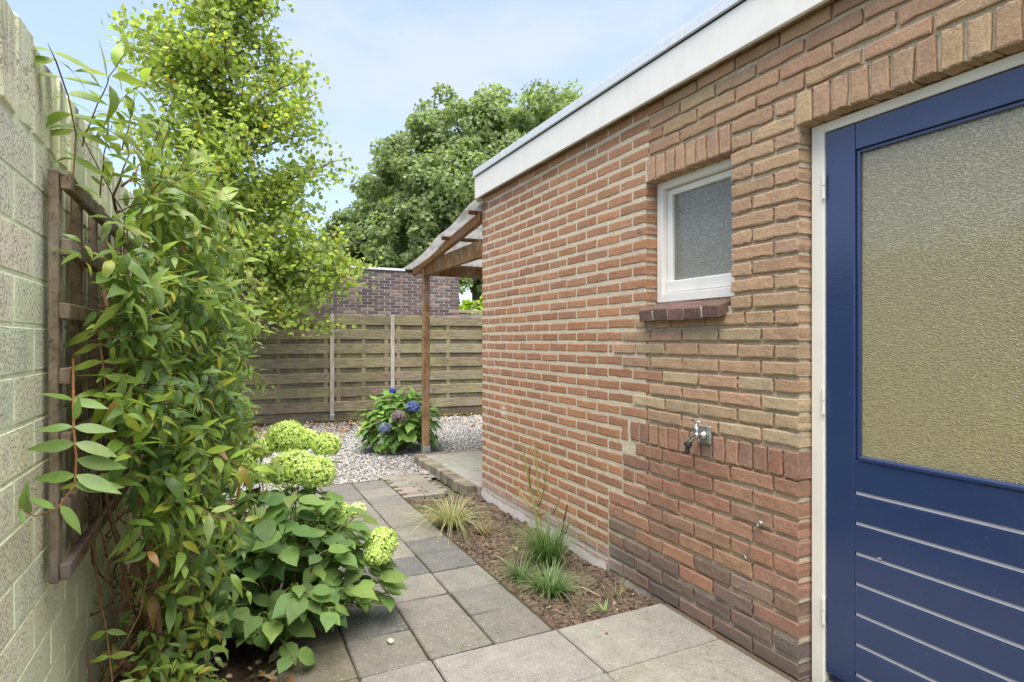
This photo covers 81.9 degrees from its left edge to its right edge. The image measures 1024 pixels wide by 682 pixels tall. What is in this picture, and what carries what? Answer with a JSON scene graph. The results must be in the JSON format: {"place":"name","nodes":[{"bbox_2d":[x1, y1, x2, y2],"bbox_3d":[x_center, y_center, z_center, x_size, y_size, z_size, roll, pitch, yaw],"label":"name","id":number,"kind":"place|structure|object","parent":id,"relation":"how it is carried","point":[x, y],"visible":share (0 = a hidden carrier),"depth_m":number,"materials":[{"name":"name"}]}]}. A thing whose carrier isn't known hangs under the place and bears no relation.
{"place":"outdoors","nodes":[
{"label":"outdoors","id":0,"kind":"place"},
{"bbox_2d":[304,226,346,263],"bbox_3d":[-10.984,-3.022,38.064,6.673,8.880,6.484,0,0,-26],"label":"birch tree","id":1,"kind":"object","parent":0,"point":[321,244],"depth_m":37.20,"materials":[{"name":"green plant"}]},
{"bbox_2d":[176,412,481,499],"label":"gravel","id":2,"kind":"structure","parent":0,"point":[402,464],"depth_m":7.27,"materials":[{"name":"grey gravel"}]},
{"bbox_2d":[101,0,383,382],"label":"alder tree","id":3,"kind":"object","parent":2,"relation":"on","point":[193,64],"visible":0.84,"depth_m":8.45,"materials":[{"name":"green plant"}]},
{"bbox_2d":[168,314,481,422],"bbox_3d":[-3.381,0.467,9.859,6.353,1.838,0.088,0,0,-22],"label":"wooden fence","id":4,"kind":"object","parent":2,"relation":"on","point":[369,356],"visible":0.59,"depth_m":10.14,"materials":[{"name":"brown wood"}]},
{"bbox_2d":[250,412,481,455],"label":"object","id":5,"kind":"structure","parent":2,"relation":"on","point":[344,428],"depth_m":9.29,"materials":[{"name":"grey gravel"}]},
{"bbox_2d":[251,412,481,426],"bbox_3d":[-3.039,1.351,9.895,6.154,0.064,0.333,0,0,-22],"label":"fence base board","id":6,"kind":"object","parent":2,"relation":"on","point":[347,420],"visible":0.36,"depth_m":9.96,"materials":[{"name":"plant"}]},
{"bbox_2d":[353,386,444,453],"bbox_3d":[-1.397,0.964,7.388,1.134,0.810,1.033,0,0,-26],"label":"hydrangea","id":7,"kind":"object","parent":2,"relation":"on","point":[398,428],"visible":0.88,"depth_m":7.11,"materials":[{"name":"green plant"}]},
{"bbox_2d":[404,200,486,453],"bbox_3d":[0.729,0.073,6.880,3.475,2.584,2.300,0,0,-26],"label":"canopy","id":8,"kind":"object","parent":2,"relation":"on","point":[454,249],"visible":0.2,"depth_m":6.50,"materials":[{"name":"brown wood"}]},
{"bbox_2d":[232,418,459,501],"bbox_3d":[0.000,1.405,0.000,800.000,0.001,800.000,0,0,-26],"label":"ground","id":9,"kind":"structure","parent":0,"point":[447,487],"depth_m":5.70,"materials":[{"name":"brown soil"}]},
{"bbox_2d":[0,0,166,681],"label":"block wall","id":10,"kind":"structure","parent":9,"relation":"on","point":[48,630],"depth_m":1.38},
{"bbox_2d":[47,169,136,583],"bbox_3d":[-1.373,0.085,1.990,0.048,1.020,1.223,0,0,-26],"label":"trellis","id":11,"kind":"object","parent":10,"relation":"attached to","point":[75,312],"visible":0.52,"depth_m":1.52,"materials":[{"name":"brown wood"}]},
{"bbox_2d":[113,500,252,681],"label":"planting bed","id":12,"kind":"object","parent":9,"relation":"on","point":[236,667],"visible":0.02,"depth_m":2.53,"materials":[{"name":"soil"}]},
{"bbox_2d":[18,26,288,681],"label":"honeysuckle","id":13,"kind":"object","parent":12,"relation":"on","point":[198,324],"visible":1,"depth_m":1.77,"materials":[{"name":"green plant"}]},
{"bbox_2d":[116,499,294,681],"bbox_3d":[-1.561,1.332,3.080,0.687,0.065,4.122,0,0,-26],"label":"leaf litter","id":14,"kind":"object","parent":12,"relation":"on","point":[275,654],"visible":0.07,"depth_m":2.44,"materials":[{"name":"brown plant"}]},
{"bbox_2d":[133,420,408,673],"bbox_3d":[-1.063,0.886,2.708,1.152,0.947,1.024,0,0,-26],"label":"hydrangea","id":15,"kind":"object","parent":12,"relation":"on","point":[307,549],"visible":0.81,"depth_m":2.63,"materials":[{"name":"green plant"}]},
{"bbox_2d":[321,187,460,303],"bbox_3d":[-5.792,-3.357,28.867,6.742,9.554,6.393,0,0,-26],"label":"oak tree","id":16,"kind":"object","parent":9,"relation":"on","point":[336,216],"visible":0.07,"depth_m":27.70,"materials":[{"name":"green plant"}]},
{"bbox_2d":[344,78,572,301],"bbox_3d":[-0.916,-5.082,25.780,12.749,13.001,8.133,0,0,7],"label":"oak tree","id":17,"kind":"object","parent":9,"relation":"on","point":[429,185],"visible":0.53,"depth_m":24.24,"materials":[{"name":"green plant"}]},
{"bbox_2d":[459,310,481,316],"bbox_3d":[-0.878,0.307,14.047,1.700,2.075,0.085,0,0,-26],"label":"board fence","id":18,"kind":"object","parent":9,"relation":"on","point":[470,311],"visible":0.17,"depth_m":13.96,"materials":[{"name":"brown wood"}]},
{"bbox_2d":[459,295,481,316],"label":"lime shrub","id":19,"kind":"object","parent":9,"relation":"on","point":[467,304],"visible":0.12,"depth_m":15.03,"materials":[{"name":"green plant"}]},
{"bbox_2d":[530,79,584,122],"bbox_3d":[3.778,-6.636,34.095,7.741,16.097,6.472,0,0,-26],"label":"oak tree","id":20,"kind":"object","parent":9,"relation":"on","point":[575,95],"visible":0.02,"depth_m":32.87,"materials":[{"name":"green plant"}]},
{"bbox_2d":[473,0,1023,681],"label":"brick house","id":21,"kind":"structure","parent":9,"relation":"on","point":[801,294],"depth_m":2.39,"materials":[{"name":"red brick"}]},
{"bbox_2d":[657,157,734,302],"bbox_3d":[0.960,-0.534,2.977,0.075,0.654,0.606,0,0,-26],"label":"window","id":22,"kind":"structure","parent":21,"relation":"in","point":[694,216],"depth_m":3.02,"materials":[{"name":"white glass"}]},
{"bbox_2d":[684,419,712,453],"bbox_3d":[0.883,0.456,2.806,0.124,0.167,0.075,0,0,7],"label":"garden tap","id":23,"kind":"object","parent":21,"relation":"attached to","point":[703,434],"visible":1,"depth_m":2.79,"materials":[{"name":"metal"}]},
{"bbox_2d":[744,521,762,558],"bbox_3d":[1.040,0.856,2.541,0.027,0.185,0.097,0,0,-26],"label":"cabin hook","id":24,"kind":"object","parent":21,"relation":"attached to","point":[760,524],"visible":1,"depth_m":2.53,"materials":[{"name":"metal"}]},
{"bbox_2d":[822,65,1023,681],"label":"door","id":25,"kind":"structure","parent":21,"relation":"in","point":[925,198],"depth_m":2.00,"materials":[{"name":"blue paint"}]},
{"bbox_2d":[238,264,458,379],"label":"brick garage","id":26,"kind":"structure","parent":0,"point":[396,292],"depth_m":11.68,"materials":[{"name":"brick"}]},
{"bbox_2d":[6,0,720,304],"label":"sky","id":27,"kind":"structure","parent":0,"point":[378,58],"materials":[{"name":"blue"}]},
{"bbox_2d":[238,472,556,681],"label":"path","id":28,"kind":"structure","parent":0,"point":[449,600],"depth_m":2.93,"materials":[{"name":"concrete"}]},
{"bbox_2d":[387,638,393,643],"bbox_3d":[-0.541,1.336,2.629,0.029,0.021,0.036,0,0,-26],"label":"pebble","id":29,"kind":"object","parent":28,"relation":"on","point":[390,640],"visible":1,"depth_m":2.62,"materials":[{"name":"stone"}]},
{"bbox_2d":[361,603,809,681],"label":"landing","id":30,"kind":"object","parent":28,"relation":"on","point":[660,642],"visible":0.97,"depth_m":2.50,"materials":[{"name":"concrete"}]},
{"bbox_2d":[414,449,481,494],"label":"patio","id":31,"kind":"structure","parent":0,"point":[458,471],"depth_m":6.07,"materials":[{"name":"concrete"}]},
{"bbox_2d":[410,492,661,630],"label":"soil","id":32,"kind":"structure","parent":0,"point":[555,615],"depth_m":3.43,"materials":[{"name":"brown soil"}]},
{"bbox_2d":[379,486,521,553],"bbox_3d":[-0.437,1.214,4.299,1.163,0.317,1.033,0,0,20],"label":"sedge clump","id":33,"kind":"object","parent":32,"relation":"on","point":[448,520],"visible":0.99,"depth_m":4.30,"materials":[{"name":"green plant"}]},
{"bbox_2d":[465,518,498,535],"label":"dead clump","id":34,"kind":"object","parent":32,"relation":"on","point":[484,530],"visible":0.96,"depth_m":4.20,"materials":[{"name":"beige plant"}]},
{"bbox_2d":[484,546,548,590],"bbox_3d":[0.034,1.282,3.325,0.446,0.180,0.462,0,0,3],"label":"grass clump","id":35,"kind":"object","parent":32,"relation":"on","point":[518,576],"visible":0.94,"depth_m":3.38,"materials":[{"name":"green plant"}]},
{"bbox_2d":[517,442,568,550],"bbox_3d":[0.208,1.045,4.044,0.045,0.683,0.717,0,0,-25],"label":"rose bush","id":36,"kind":"object","parent":32,"relation":"on","point":[539,500],"visible":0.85,"depth_m":4.12,"materials":[{"name":"green plant"}]},
{"bbox_2d":[485,506,603,568],"bbox_3d":[0.169,1.190,3.564,0.729,0.363,0.766,0,0,-2],"label":"grass clump","id":37,"kind":"object","parent":32,"relation":"on","point":[542,549],"visible":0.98,"depth_m":3.58,"materials":[{"name":"green plant"}]},
{"bbox_2d":[490,558,601,618],"bbox_3d":[0.184,1.274,3.171,0.609,0.196,0.627,0,0,-26],"label":"grass clump","id":38,"kind":"object","parent":32,"relation":"on","point":[553,585],"visible":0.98,"depth_m":3.19,"materials":[{"name":"green plant"}]},
{"bbox_2d":[583,596,614,615],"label":"weed","id":39,"kind":"object","parent":32,"relation":"on","point":[604,608],"visible":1,"depth_m":2.99,"materials":[{"name":"green plant"}]},
{"bbox_2d":[604,573,631,598],"bbox_3d":[0.580,1.307,3.168,0.189,0.130,0.146,0,0,-10],"label":"dead clump","id":40,"kind":"object","parent":32,"relation":"on","point":[617,593],"visible":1,"depth_m":3.17,"materials":[{"name":"beige plant"}]}
]}

